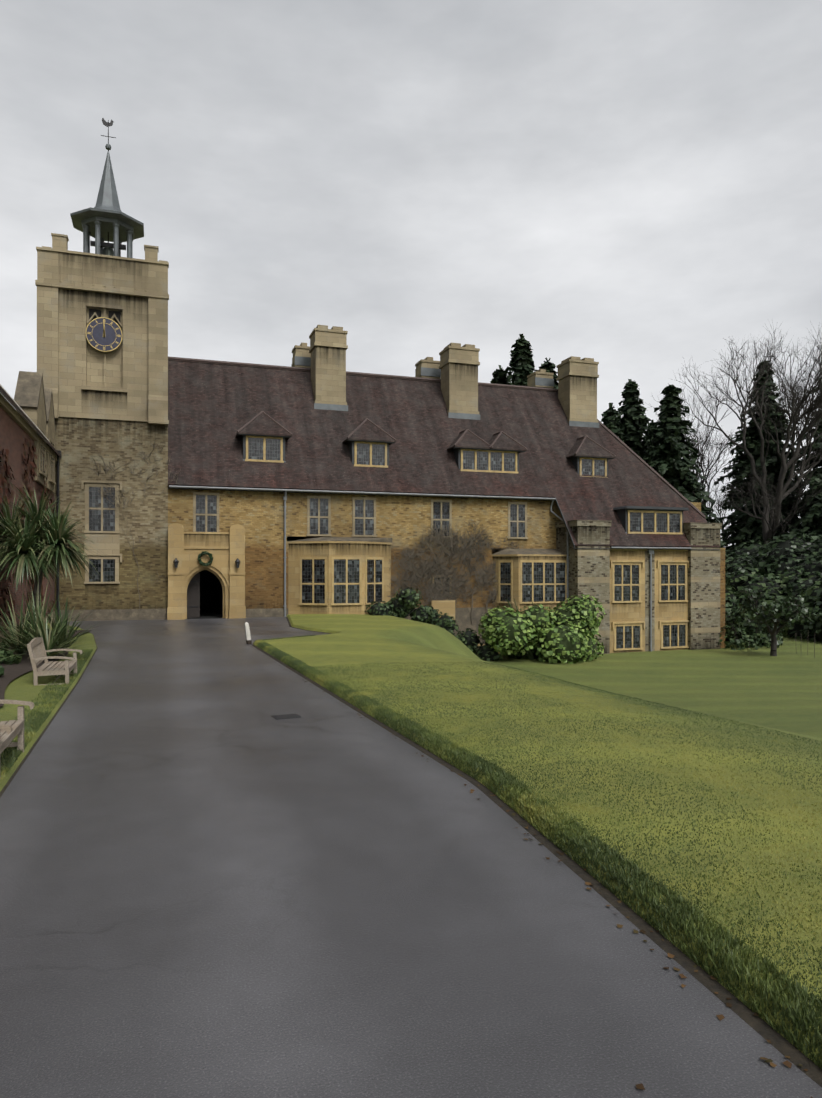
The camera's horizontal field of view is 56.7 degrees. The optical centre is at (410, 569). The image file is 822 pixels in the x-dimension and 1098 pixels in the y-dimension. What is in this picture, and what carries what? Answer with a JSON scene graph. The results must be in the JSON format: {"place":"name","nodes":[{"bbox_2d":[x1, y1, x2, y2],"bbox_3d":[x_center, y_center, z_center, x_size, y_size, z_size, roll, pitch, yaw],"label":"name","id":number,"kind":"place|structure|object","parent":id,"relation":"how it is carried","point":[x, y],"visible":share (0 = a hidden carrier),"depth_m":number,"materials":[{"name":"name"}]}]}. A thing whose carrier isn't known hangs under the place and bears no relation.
{"place":"outdoors","nodes":[
{"label":"outdoors","id":0,"kind":"place"},
{"bbox_2d":[0,617,821,1097],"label":"driveway","id":1,"kind":"structure","parent":0,"point":[218,879],"depth_m":4.93,"materials":[{"name":"grey asphalt"}]},
{"bbox_2d":[84,442,180,615],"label":"climber stems","id":2,"kind":"object","parent":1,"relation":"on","point":[104,465],"visible":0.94,"depth_m":34.47,"materials":[{"name":"brown"}]},
{"bbox_2d":[55,118,239,621],"bbox_3d":[-12.280,-9.745,35.973,7.960,24.100,3.653,0,0,-18],"label":"ironwork","id":3,"kind":"object","parent":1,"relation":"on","point":[111,245],"visible":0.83,"depth_m":33.39,"materials":[{"name":"black metal"}]},
{"bbox_2d":[102,247,113,255],"bbox_3d":[-14.628,-15.101,36.807,0.920,0.910,0.920,0,0,-18],"label":"bell","id":4,"kind":"object","parent":3,"relation":"attached to","point":[107,251],"visible":0.42,"depth_m":36.59,"materials":[{"name":"grey metal"}]},
{"bbox_2d":[244,622,251,644],"bbox_3d":[-5.008,1.969,23.361,0.128,0.720,0.128,-10,8,-28],"label":"bollard","id":5,"kind":"object","parent":1,"relation":"on","point":[247,633],"visible":0.88,"depth_m":23.31,"materials":[{"name":"white plastic"}]},
{"bbox_2d":[272,713,300,719],"bbox_3d":[-1.948,2.294,11.890,0.400,0.015,0.300,0,0,-26],"label":"drain cover","id":6,"kind":"object","parent":1,"relation":"on","point":[285,716],"visible":1,"depth_m":11.85,"materials":[{"name":"grey metal"}]},
{"bbox_2d":[235,631,812,1097],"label":"leaf litter","id":7,"kind":"object","parent":1,"relation":"on","point":[787,1063],"visible":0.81,"depth_m":4.39,"materials":[{"name":"brown plant"}]},
{"bbox_2d":[0,614,821,1086],"bbox_3d":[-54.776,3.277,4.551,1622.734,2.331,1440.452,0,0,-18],"label":"terrain","id":8,"kind":"structure","parent":0,"point":[764,690],"depth_m":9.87,"materials":[{"name":"green plant"}]},
{"bbox_2d":[0,700,34,753],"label":"garden bench","id":9,"kind":"object","parent":8,"relation":"on","point":[10,730],"visible":1,"depth_m":9.31,"materials":[{"name":"brown wood"}]},
{"bbox_2d":[0,406,53,632],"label":"brick range","id":10,"kind":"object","parent":8,"relation":"on","point":[13,434],"depth_m":24.82,"materials":[{"name":"red brick"}]},
{"bbox_2d":[0,384,49,443],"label":"verge","id":11,"kind":"structure","parent":10,"relation":"attached to","point":[22,415],"depth_m":24.50,"materials":[{"name":"beige stone"}]},
{"bbox_2d":[0,438,54,627],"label":"creeper leaves","id":12,"kind":"object","parent":10,"relation":"attached to","point":[7,597],"visible":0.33,"depth_m":23.46,"materials":[{"name":"red plant"}]},
{"bbox_2d":[0,630,91,706],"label":"flower bed soil","id":13,"kind":"structure","parent":8,"relation":"on","point":[14,670],"depth_m":16.67,"materials":[{"name":"brown soil"}]},
{"bbox_2d":[0,626,76,675],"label":"bed plant leaves","id":14,"kind":"object","parent":13,"relation":"on","point":[12,659],"visible":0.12,"depth_m":17.27,"materials":[{"name":"green plant"}]},
{"bbox_2d":[9,594,68,633],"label":"flax clump leaves","id":15,"kind":"object","parent":13,"relation":"on","point":[26,615],"visible":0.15,"depth_m":23.80,"materials":[{"name":"green plant"}]},
{"bbox_2d":[0,584,106,659],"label":"flax clump leaves","id":16,"kind":"object","parent":13,"relation":"on","point":[58,633],"visible":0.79,"depth_m":18.51,"materials":[{"name":"green plant"}]},
{"bbox_2d":[0,648,92,781],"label":"grass edge","id":17,"kind":"object","parent":8,"relation":"on","point":[29,736],"visible":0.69,"depth_m":11.98,"materials":[{"name":"green plant"}]},
{"bbox_2d":[0,481,100,615],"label":"cordyline palm","id":18,"kind":"object","parent":8,"relation":"on","point":[53,532],"depth_m":20.99,"materials":[{"name":"green plant"}]},
{"bbox_2d":[27,637,82,685],"bbox_3d":[-7.185,1.883,15.438,0.840,1.010,1.574,-1,0,-18],"label":"garden bench","id":19,"kind":"object","parent":8,"relation":"on","point":[37,651],"visible":0.96,"depth_m":14.97,"materials":[{"name":"brown wood"}]},
{"bbox_2d":[54,417,167,609],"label":"rubble tower walls","id":20,"kind":"structure","parent":8,"relation":"on","point":[80,449],"depth_m":34.46,"materials":[{"name":"beige stone"}]},
{"bbox_2d":[89,309,222,618],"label":"dark opening","id":21,"kind":"object","parent":8,"relation":"on","point":[211,598],"visible":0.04,"depth_m":44.02,"materials":[{"name":"black"}]},
{"bbox_2d":[187,572,199,617],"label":"door","id":22,"kind":"structure","parent":21,"relation":"on","point":[193,593],"depth_m":36.06,"materials":[{"name":"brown wood"}]},
{"bbox_2d":[0,233,719,644],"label":"stonework","id":23,"kind":"object","parent":8,"relation":"on","point":[72,363],"visible":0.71,"depth_m":34.55,"materials":[{"name":"beige stone"}]},
{"bbox_2d":[86,318,121,351],"bbox_3d":[-13.752,-10.515,34.143,1.520,1.520,0.070,0,0,-18],"label":"clock face","id":24,"kind":"object","parent":23,"relation":"attached to","point":[96,335],"visible":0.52,"depth_m":34.11},
{"bbox_2d":[86,317,121,351],"bbox_3d":[-13.735,-10.515,34.090,1.530,1.530,0.032,0,0,-18],"label":"clock gilding","id":25,"kind":"object","parent":24,"relation":"attached to","point":[103,333],"visible":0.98,"depth_m":34.08,"materials":[{"name":"brown metal"}]},
{"bbox_2d":[70,144,683,533],"bbox_3d":[-0.951,-10.942,40.342,31.446,19.227,7.710,0,0,-18],"label":"cupola leadwork","id":26,"kind":"object","parent":23,"relation":"attached to","point":[102,218],"visible":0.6,"depth_m":36.56,"materials":[{"name":"grey metal"}]},
{"bbox_2d":[55,253,717,653],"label":"wall weather stains","id":27,"kind":"object","parent":23,"relation":"attached to","point":[99,393],"depth_m":34.97,"materials":[{"name":"brown stone"}]},
{"bbox_2d":[14,371,722,651],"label":"weathered copings","id":28,"kind":"object","parent":8,"relation":"on","point":[27,392],"visible":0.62,"depth_m":34.78,"materials":[{"name":"stone"}]},
{"bbox_2d":[364,587,421,617],"bbox_3d":[-0.837,1.776,36.838,2.746,1.838,1.933,0,0,-18],"label":"bay shrub","id":29,"kind":"object","parent":8,"relation":"on","point":[410,607],"depth_m":36.56,"materials":[{"name":"green plant"}]},
{"bbox_2d":[167,523,687,653],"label":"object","id":30,"kind":"object","parent":8,"relation":"on","point":[222,568],"visible":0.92,"depth_m":36.60,"materials":[{"name":"beige stone"}]},
{"bbox_2d":[198,551,212,565],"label":"door wreath leaves","id":31,"kind":"object","parent":30,"relation":"attached to","point":[206,563],"visible":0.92,"depth_m":35.21,"materials":[{"name":"green plant"}]},
{"bbox_2d":[409,605,458,633],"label":"bay shrub leaves","id":32,"kind":"object","parent":8,"relation":"on","point":[437,623],"visible":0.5,"depth_m":37.19,"materials":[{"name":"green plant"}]},
{"bbox_2d":[168,486,724,647],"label":"rubble house walls","id":33,"kind":"structure","parent":8,"relation":"on","point":[258,516],"depth_m":38.34,"materials":[{"name":"beige stone"}]},
{"bbox_2d":[0,360,719,547],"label":"house roof tiles","id":34,"kind":"object","parent":33,"relation":"on","point":[213,408],"visible":0.67,"depth_m":40.68,"materials":[{"name":"brown tile"}]},
{"bbox_2d":[41,431,684,648],"bbox_3d":[0.125,-1.138,36.500,31.682,10.685,6.178,0,0,-18],"label":"window glass","id":35,"kind":"object","parent":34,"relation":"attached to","point":[255,448],"visible":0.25,"depth_m":39.25,"materials":[{"name":"grey glass"}]},
{"bbox_2d":[168,356,705,517],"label":"roof ridge tiles","id":36,"kind":"object","parent":34,"relation":"on","point":[466,430],"visible":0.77,"depth_m":43.10,"materials":[{"name":"brown tile"}]},
{"bbox_2d":[168,434,716,549],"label":"roof eaves","id":37,"kind":"object","parent":34,"relation":"attached to","point":[622,512],"visible":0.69,"depth_m":40.57,"materials":[{"name":"brown wood"}]},
{"bbox_2d":[388,545,439,608],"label":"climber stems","id":38,"kind":"object","parent":33,"relation":"attached to","point":[404,584],"visible":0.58,"depth_m":38.74,"materials":[{"name":"brown"}]},
{"bbox_2d":[387,519,471,600],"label":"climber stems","id":39,"kind":"object","parent":33,"relation":"attached to","point":[428,565],"visible":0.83,"depth_m":39.00,"materials":[{"name":"brown"}]},
{"bbox_2d":[169,485,691,650],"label":"gutters and downpipes","id":40,"kind":"object","parent":33,"relation":"attached to","point":[650,551],"visible":0.94,"depth_m":38.75,"materials":[{"name":"grey metal"}]},
{"bbox_2d":[422,574,459,603],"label":"climber stems","id":41,"kind":"object","parent":33,"relation":"attached to","point":[435,589],"visible":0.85,"depth_m":39.18,"materials":[{"name":"brown"}]},
{"bbox_2d":[415,518,493,607],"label":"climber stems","id":42,"kind":"object","parent":33,"relation":"attached to","point":[458,536],"visible":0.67,"depth_m":39.50,"materials":[{"name":"brown"}]},
{"bbox_2d":[245,436,688,650],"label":"window frames","id":43,"kind":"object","parent":33,"relation":"attached to","point":[662,623],"depth_m":40.16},
{"bbox_2d":[426,519,533,622],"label":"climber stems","id":44,"kind":"object","parent":33,"relation":"attached to","point":[471,558],"visible":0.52,"depth_m":39.79,"materials":[{"name":"brown"}]},
{"bbox_2d":[475,558,497,615],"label":"climber stems","id":45,"kind":"object","parent":33,"relation":"attached to","point":[482,574],"visible":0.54,"depth_m":40.06,"materials":[{"name":"brown"}]},
{"bbox_2d":[451,628,502,661],"bbox_3d":[2.805,3.874,37.286,3.296,1.902,2.550,0,0,-18],"label":"bank shrub","id":46,"kind":"object","parent":8,"relation":"on","point":[470,640],"depth_m":37.21,"materials":[{"name":"green plant"}]},
{"bbox_2d":[490,365,507,384],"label":"conifer tree","id":47,"kind":"object","parent":8,"relation":"on","point":[500,375],"visible":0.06,"depth_m":68.60,"materials":[{"name":"green plant"}]},
{"bbox_2d":[504,334,536,385],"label":"conifer tree","id":48,"kind":"object","parent":8,"relation":"on","point":[522,366],"depth_m":66.77,"materials":[{"name":"green plant"}]},
{"bbox_2d":[253,635,821,1068],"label":"lawn edge","id":49,"kind":"object","parent":8,"relation":"on","point":[700,930],"visible":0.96,"depth_m":5.19,"materials":[{"name":"green plant"}]},
{"bbox_2d":[478,594,604,663],"bbox_3d":[6.653,3.162,37.417,6.853,3.841,4.828,0,0,-18],"label":"fig bush","id":50,"kind":"object","parent":8,"relation":"on","point":[531,645],"depth_m":36.29,"materials":[{"name":"green plant"}]},
{"bbox_2d":[539,357,557,388],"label":"conifer tree","id":51,"kind":"object","parent":8,"relation":"on","point":[548,366],"visible":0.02,"depth_m":71.12,"materials":[{"name":"green plant"}]},
{"bbox_2d":[601,403,626,442],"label":"conifer tree","id":52,"kind":"object","parent":8,"relation":"on","point":[610,419],"visible":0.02,"depth_m":65.14,"materials":[{"name":"green plant"}]},
{"bbox_2d":[617,379,654,466],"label":"conifer tree","id":53,"kind":"object","parent":8,"relation":"on","point":[631,409],"depth_m":67.89,"materials":[{"name":"green plant"}]},
{"bbox_2d":[555,521,721,653],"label":"wing piers","id":54,"kind":"structure","parent":8,"relation":"on","point":[589,566],"depth_m":41.05,"materials":[{"name":"beige stone"}]},
{"bbox_2d":[642,420,659,462],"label":"conifer tree","id":55,"kind":"object","parent":8,"relation":"on","point":[651,427],"visible":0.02,"depth_m":73.66,"materials":[{"name":"green plant"}]},
{"bbox_2d":[641,383,731,577],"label":"conifer tree","id":56,"kind":"object","parent":8,"relation":"on","point":[672,467],"depth_m":63.04,"materials":[{"name":"green plant"}]},
{"bbox_2d":[649,378,749,520],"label":"bare tree","id":57,"kind":"object","parent":8,"relation":"on","point":[702,456],"visible":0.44,"depth_m":84.32,"materials":[{"name":"grey plant"}]},
{"bbox_2d":[708,478,746,545],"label":"bare tree","id":58,"kind":"object","parent":8,"relation":"on","point":[719,503],"visible":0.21,"depth_m":94.80,"materials":[{"name":"brown plant"}]},
{"bbox_2d":[725,550,755,569],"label":"rhododendron leaves","id":59,"kind":"object","parent":8,"relation":"on","point":[729,554],"depth_m":65.66,"materials":[{"name":"green plant"}]},
{"bbox_2d":[672,322,821,546],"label":"bare tree","id":60,"kind":"object","parent":8,"relation":"on","point":[798,404],"visible":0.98,"depth_m":72.72,"materials":[{"name":"grey plant"}]},
{"bbox_2d":[718,604,782,650],"bbox_3d":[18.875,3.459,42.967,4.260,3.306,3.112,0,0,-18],"label":"pier shrub","id":61,"kind":"object","parent":8,"relation":"on","point":[740,643],"depth_m":42.46,"materials":[{"name":"green plant"}]},
{"bbox_2d":[725,613,776,644],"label":"shrub stems","id":62,"kind":"object","parent":8,"relation":"on","point":[726,639],"visible":0.02,"depth_m":43.96,"materials":[{"name":"black"}]},
{"bbox_2d":[714,360,810,553],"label":"conifer tree","id":63,"kind":"object","parent":8,"relation":"on","point":[752,529],"depth_m":81.93,"materials":[{"name":"green plant"}]},
{"bbox_2d":[725,537,817,562],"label":"rhododendron leaves","id":64,"kind":"object","parent":8,"relation":"on","point":[752,546],"depth_m":70.98,"materials":[{"name":"green plant"}]},
{"bbox_2d":[739,586,817,655],"bbox_3d":[18.467,2.607,38.500,3.473,3.644,3.811,0,0,-18],"label":"small tree","id":65,"kind":"object","parent":8,"relation":"on","point":[764,611],"depth_m":37.98,"materials":[{"name":"green plant"}]},
{"bbox_2d":[750,531,821,579],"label":"rhododendron leaves","id":66,"kind":"object","parent":8,"relation":"on","point":[761,554],"depth_m":60.45,"materials":[{"name":"green plant"}]},
{"bbox_2d":[773,568,814,628],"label":"rhododendron leaves","id":67,"kind":"object","parent":8,"relation":"on","point":[784,586],"depth_m":54.23,"materials":[{"name":"green plant"}]},
{"bbox_2d":[774,377,821,542],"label":"conifer tree","id":68,"kind":"object","parent":8,"relation":"on","point":[810,520],"depth_m":75.19,"materials":[{"name":"green plant"}]},
{"bbox_2d":[795,632,814,657],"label":"fence posts","id":69,"kind":"object","parent":8,"relation":"on","point":[814,644],"visible":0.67,"depth_m":37.83,"materials":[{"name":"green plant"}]},
{"bbox_2d":[802,535,821,564],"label":"rhododendron leaves","id":70,"kind":"object","parent":8,"relation":"on","point":[818,552],"depth_m":58.50,"materials":[{"name":"green plant"}]},
{"bbox_2d":[803,585,821,642],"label":"rhododendron leaves","id":71,"kind":"object","parent":8,"relation":"on","point":[810,626],"depth_m":46.46,"materials":[{"name":"green plant"}]},
{"bbox_2d":[0,0,821,545],"label":"sky","id":72,"kind":"structure","parent":0,"point":[633,187],"materials":[{"name":"grey"}]},
{"bbox_2d":[725,553,767,581],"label":"rhododendron leaves","id":73,"kind":"object","parent":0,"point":[734,566],"depth_m":63.55,"materials":[{"name":"green plant"}]},
{"bbox_2d":[725,568,792,632],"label":"rhododendron leaves","id":74,"kind":"object","parent":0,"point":[754,574],"depth_m":54.44,"materials":[{"name":"green plant"}]},
{"bbox_2d":[778,556,821,630],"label":"rhododendron leaves","id":75,"kind":"object","parent":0,"point":[798,585],"depth_m":53.61,"materials":[{"name":"green plant"}]},
{"bbox_2d":[779,580,821,639],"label":"rhododendron leaves","id":76,"kind":"object","parent":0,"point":[807,593],"depth_m":48.42,"materials":[{"name":"green plant"}]}
]}

